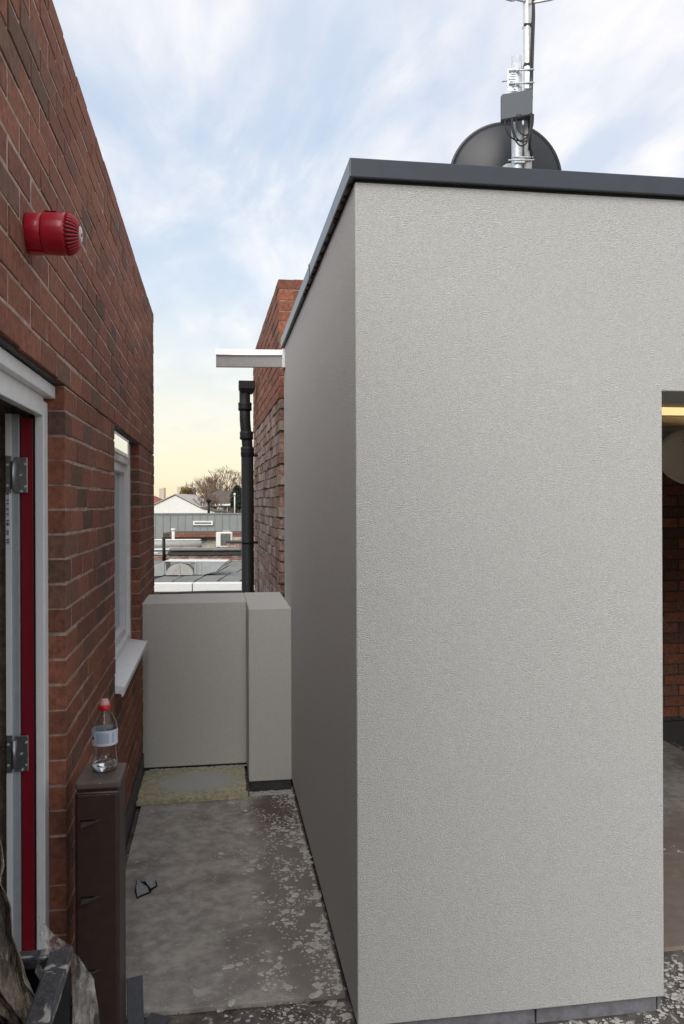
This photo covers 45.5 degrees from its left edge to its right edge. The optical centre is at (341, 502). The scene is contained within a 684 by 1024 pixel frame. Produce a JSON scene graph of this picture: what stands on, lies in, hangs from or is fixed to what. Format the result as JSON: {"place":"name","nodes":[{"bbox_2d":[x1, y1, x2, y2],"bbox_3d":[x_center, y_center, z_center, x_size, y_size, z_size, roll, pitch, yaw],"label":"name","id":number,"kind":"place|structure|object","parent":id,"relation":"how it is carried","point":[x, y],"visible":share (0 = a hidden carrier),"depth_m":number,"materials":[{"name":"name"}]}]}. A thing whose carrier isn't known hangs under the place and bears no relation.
{"place":"outdoors","nodes":[
{"label":"outdoors","id":0,"kind":"place"},
{"bbox_2d":[154,496,162,502],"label":"red roof house","id":1,"kind":"structure","parent":0,"point":[157,499],"depth_m":91.36,"materials":[{"name":"tile"}]},
{"bbox_2d":[159,488,165,498],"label":"tower block","id":2,"kind":"structure","parent":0,"point":[162,493],"depth_m":1500.00,"materials":[{"name":"beige concrete"}]},
{"bbox_2d":[177,486,184,493],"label":"tower block","id":3,"kind":"structure","parent":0,"point":[178,489],"depth_m":1500.00,"materials":[{"name":"beige concrete"}]},
{"bbox_2d":[202,491,230,512],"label":"brown roof house","id":4,"kind":"structure","parent":0,"point":[222,495],"depth_m":96.99,"materials":[{"name":"tile"}]},
{"bbox_2d":[52,0,683,497],"label":"sky","id":5,"kind":"structure","parent":0,"point":[227,132],"materials":[{"name":"blue"}]},
{"bbox_2d":[125,741,683,1023],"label":"terrace floor","id":6,"kind":"structure","parent":0,"point":[674,1017],"depth_m":2.80,"materials":[{"name":"grey concrete"}]},
{"bbox_2d":[0,946,72,1023],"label":"rubble bin","id":7,"kind":"object","parent":6,"relation":"on","point":[48,973],"visible":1,"depth_m":1.43,"materials":[{"name":"black plastic"}]},
{"bbox_2d":[0,840,34,1023],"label":"tarpaulin","id":8,"kind":"object","parent":7,"relation":"in","point":[17,994],"visible":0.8,"depth_m":1.38,"materials":[{"name":"grey plastic"}]},
{"bbox_2d":[40,920,46,946],"bbox_3d":[-0.528,0.862,1.490,0.058,0.195,0.050,0,0,-9],"label":"plastic sheet","id":9,"kind":"object","parent":7,"relation":"in","point":[43,932],"visible":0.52,"depth_m":1.50,"materials":[{"name":"plastic"}]},
{"bbox_2d":[75,978,94,1023],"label":"plastic sheet","id":10,"kind":"object","parent":7,"relation":"hanging from","point":[76,1017],"visible":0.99,"depth_m":1.54,"materials":[{"name":"plastic"}]},
{"bbox_2d":[0,0,153,1023],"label":"brick building","id":11,"kind":"structure","parent":6,"relation":"on","point":[76,466],"depth_m":2.45,"materials":[{"name":"red brick"}]},
{"bbox_2d":[5,414,36,950],"bbox_3d":[-0.934,0.708,2.388,0.078,1.930,0.070,0,0,-9],"label":"door","id":12,"kind":"structure","parent":11,"relation":"in","point":[19,431],"depth_m":2.37,"materials":[{"name":"red paint"}]},
{"bbox_2d":[23,210,82,256],"bbox_3d":[-0.692,-0.648,1.969,0.126,0.102,0.102,0,0,-9],"label":"alarm sounder","id":13,"kind":"object","parent":11,"relation":"attached to","point":[51,232],"visible":1,"depth_m":1.93,"materials":[{"name":"red plastic"}]},
{"bbox_2d":[114,431,147,696],"bbox_3d":[-1.162,0.263,4.275,0.177,1.218,1.298,0,0,-9],"label":"window","id":14,"kind":"structure","parent":11,"relation":"in","point":[129,652],"depth_m":4.75,"materials":[{"name":"white plastic"}]},
{"bbox_2d":[74,763,126,1023],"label":"brown post","id":15,"kind":"object","parent":6,"relation":"on","point":[100,916],"visible":1,"depth_m":2.35,"materials":[{"name":"plastic"}]},
{"bbox_2d":[91,698,117,772],"bbox_3d":[-0.713,0.697,2.450,0.076,0.213,0.077,0,0,-1],"label":"water bottle","id":16,"kind":"object","parent":15,"relation":"on","point":[104,735],"visible":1,"depth_m":2.42,"materials":[{"name":"clear plastic"}]},
{"bbox_2d":[136,766,247,805],"bbox_3d":[-0.878,1.668,4.833,0.625,0.026,0.551,0,0,-9],"label":"insulation board","id":17,"kind":"object","parent":6,"relation":"on","point":[168,786],"visible":1,"depth_m":4.78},
{"bbox_2d":[125,794,344,1019],"bbox_3d":[-0.555,1.691,3.688,0.854,0.019,1.940,0,0,-9],"label":"concrete slab","id":18,"kind":"object","parent":6,"relation":"on","point":[190,947],"visible":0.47,"depth_m":3.35,"materials":[{"name":"grey concrete"}]},
{"bbox_2d":[135,874,156,897],"bbox_3d":[-0.861,1.663,3.544,0.088,0.036,0.161,0,0,16],"label":"torn packet","id":19,"kind":"object","parent":18,"relation":"on","point":[148,885],"visible":1,"depth_m":3.54,"materials":[{"name":"plastic"}]},
{"bbox_2d":[126,1000,355,1023],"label":"plywood board","id":20,"kind":"object","parent":6,"relation":"on","point":[261,1018],"visible":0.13,"depth_m":2.69,"materials":[{"name":"wood"}]},
{"bbox_2d":[126,975,143,1023],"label":"slate offcut","id":21,"kind":"object","parent":20,"relation":"on","point":[135,1004],"visible":1,"depth_m":2.56,"materials":[{"name":"grey stone"}]},
{"bbox_2d":[144,1013,169,1023],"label":"slate offcut","id":22,"kind":"object","parent":20,"relation":"on","point":[153,1018],"visible":1,"depth_m":2.65,"materials":[{"name":"grey stone"}]},
{"bbox_2d":[146,996,345,1022],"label":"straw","id":23,"kind":"object","parent":20,"relation":"on","point":[264,1008],"visible":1,"depth_m":2.73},
{"bbox_2d":[130,764,352,1023],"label":"render splashes","id":24,"kind":"object","parent":6,"relation":"on","point":[326,934],"visible":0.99,"depth_m":3.27,"materials":[{"name":"grey paint"}]},
{"bbox_2d":[281,158,683,1023],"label":"rendered building","id":25,"kind":"structure","parent":6,"relation":"on","point":[483,514],"depth_m":2.64,"materials":[{"name":"grey plaster render"},{"name":"dark felt"}]},
{"bbox_2d":[216,349,284,369],"bbox_3d":[-0.587,-0.920,5.231,0.437,0.120,0.122,0,0,-9],"label":"gutter spout","id":26,"kind":"object","parent":25,"relation":"attached to","point":[237,358],"visible":1,"depth_m":5.19,"materials":[{"name":"metal"}]},
{"bbox_2d":[451,122,561,169],"bbox_3d":[0.852,-1.508,4.165,0.594,0.938,0.270,0,0,0],"label":"satellite dish","id":27,"kind":"object","parent":25,"relation":"on","point":[488,145],"visible":0.37,"depth_m":4.21,"materials":[{"name":"metal"}]},
{"bbox_2d":[502,0,551,168],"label":"antenna mast","id":28,"kind":"object","parent":25,"relation":"on","point":[515,83],"visible":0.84,"depth_m":3.95,"materials":[{"name":"metal"}]},
{"bbox_2d":[500,89,533,146],"bbox_3d":[0.834,-1.826,3.901,0.159,0.279,0.083,0,0,0],"label":"junction box","id":29,"kind":"object","parent":28,"relation":"attached to","point":[516,106],"visible":1,"depth_m":3.88,"materials":[{"name":"grey plastic"}]},
{"bbox_2d":[662,429,683,483],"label":"hanging lamp","id":30,"kind":"object","parent":25,"relation":"hanging from","point":[673,456],"visible":0.87,"depth_m":3.95,"materials":[{"name":"grey ceramic"}]},
{"bbox_2d":[662,407,683,424],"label":"strip lamp","id":31,"kind":"object","parent":25,"relation":"attached to","point":[672,415],"depth_m":3.24,"materials":[{"name":"beige"}]},
{"bbox_2d":[560,841,683,1023],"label":"render splashes","id":32,"kind":"object","parent":6,"relation":"on","point":[674,994],"visible":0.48,"depth_m":2.77,"materials":[{"name":"white paint"}]},
{"bbox_2d":[663,741,683,853],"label":"floor board","id":33,"kind":"object","parent":6,"relation":"on","point":[673,795],"visible":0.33,"depth_m":4.61,"materials":[{"name":"grey concrete"}]},
{"bbox_2d":[663,853,683,951],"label":"floor board","id":34,"kind":"object","parent":6,"relation":"on","point":[673,894],"visible":0.09,"depth_m":3.43,"materials":[{"name":"brown wood"}]},
{"label":"ground","id":35,"kind":"structure","parent":0,"visible":0},
{"bbox_2d":[179,487,192,494],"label":"yellow tree","id":36,"kind":"object","parent":35,"relation":"on","point":[182,491],"visible":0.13,"depth_m":109.46,"materials":[{"name":"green plant"}]},
{"bbox_2d":[154,494,222,512],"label":"white house","id":37,"kind":"structure","parent":35,"relation":"on","point":[180,503],"depth_m":70.00,"materials":[{"name":"paint"}]},
{"bbox_2d":[154,538,241,560],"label":"yard wall","id":38,"kind":"structure","parent":35,"relation":"on","point":[232,554],"depth_m":27.40,"materials":[{"name":"metal"}]},
{"bbox_2d":[154,561,254,593],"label":"flat roof building","id":39,"kind":"structure","parent":35,"relation":"on","point":[226,577],"depth_m":20.00,"materials":[{"name":"concrete"}]},
{"bbox_2d":[154,539,201,552],"bbox_3d":[-6.795,1.579,28.470,3.800,0.550,1.060,0,0,0],"label":"roof duct","id":40,"kind":"object","parent":39,"relation":"on","point":[179,543],"visible":0.23,"depth_m":28.41,"materials":[{"name":"grey metal"}]},
{"bbox_2d":[171,528,175,538],"bbox_3d":[-5.976,1.211,28.900,0.160,0.580,0.160,0,0,-9],"label":"vent pipe","id":41,"kind":"object","parent":40,"relation":"on","point":[173,530],"visible":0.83,"depth_m":28.85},
{"bbox_2d":[154,559,228,576],"bbox_3d":[-4.184,1.765,21.940,2.220,0.430,0.820,0,0,0],"label":"roof cowl","id":42,"kind":"object","parent":39,"relation":"on","point":[204,566],"visible":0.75,"depth_m":21.65,"materials":[{"name":"grey metal"}]},
{"bbox_2d":[154,513,254,547],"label":"clad building","id":43,"kind":"structure","parent":35,"relation":"on","point":[165,522],"depth_m":38.00,"materials":[{"name":"metal"}]},
{"bbox_2d":[193,521,212,524],"bbox_3d":[-6.464,0.963,37.933,0.930,0.200,0.065,0,0,0],"label":"window","id":44,"kind":"structure","parent":43,"relation":"in","point":[194,522],"depth_m":37.91,"materials":[{"name":"white paint"}]},
{"bbox_2d":[206,499,210,512],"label":"roof pole","id":45,"kind":"object","parent":43,"relation":"on","point":[208,501],"visible":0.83,"depth_m":44.95,"materials":[{"name":"black metal"}]},
{"bbox_2d":[162,530,254,549],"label":"brick outbuilding","id":46,"kind":"structure","parent":35,"relation":"on","point":[208,539],"depth_m":30.99,"materials":[{"name":"red brick"}]},
{"bbox_2d":[216,532,232,547],"bbox_3d":[-4.345,1.420,30.141,0.580,0.650,0.318,0,0,0],"label":"air conditioner","id":47,"kind":"object","parent":46,"relation":"on","point":[222,538],"visible":0.79,"depth_m":30.00,"materials":[{"name":"white paint"}]},
{"bbox_2d":[180,466,240,496],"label":"bare tree","id":48,"kind":"object","parent":35,"relation":"on","point":[235,478],"visible":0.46,"depth_m":110.49,"materials":[{"name":"brown plant"}]},
{"bbox_2d":[200,507,223,512],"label":"lean to","id":49,"kind":"object","parent":35,"relation":"on","point":[212,510],"visible":0.21,"depth_m":68.06,"materials":[{"name":"white paint"}]},
{"bbox_2d":[195,475,235,497],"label":"bare tree","id":50,"kind":"object","parent":35,"relation":"on","point":[210,481],"visible":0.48,"depth_m":107.81,"materials":[{"name":"brown plant"}]},
{"bbox_2d":[193,479,240,512],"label":"bare tree","id":51,"kind":"object","parent":35,"relation":"on","point":[213,501],"visible":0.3,"depth_m":72.03,"materials":[{"name":"brown plant"}]},
{"bbox_2d":[142,592,291,790],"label":"parapet wall","id":52,"kind":"structure","parent":35,"relation":"on","point":[217,682],"depth_m":5.09,"materials":[{"name":"beige paint"}]},
{"bbox_2d":[226,540,241,550],"bbox_3d":[-3.597,3.820,28.280,0.740,4.985,0.680,0,0,0],"label":"brick stack","id":53,"kind":"object","parent":35,"relation":"on","point":[233,543],"visible":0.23,"depth_m":28.00,"materials":[{"name":"brick"}]},
{"bbox_2d":[228,485,240,512],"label":"conifer","id":54,"kind":"object","parent":35,"relation":"on","point":[236,489],"visible":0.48,"depth_m":84.44,"materials":[{"name":"green plant"}]},
{"bbox_2d":[253,279,302,598],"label":"old brick building","id":55,"kind":"structure","parent":35,"relation":"on","point":[268,441],"depth_m":6.29,"materials":[{"name":"brown brick"}]},
{"bbox_2d":[238,380,257,592],"bbox_3d":[-0.899,2.567,7.903,0.188,7.472,0.150,0,0,-9],"label":"drainpipe","id":56,"kind":"object","parent":55,"relation":"attached to","point":[246,389],"visible":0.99,"depth_m":7.85,"materials":[{"name":"black plastic"}]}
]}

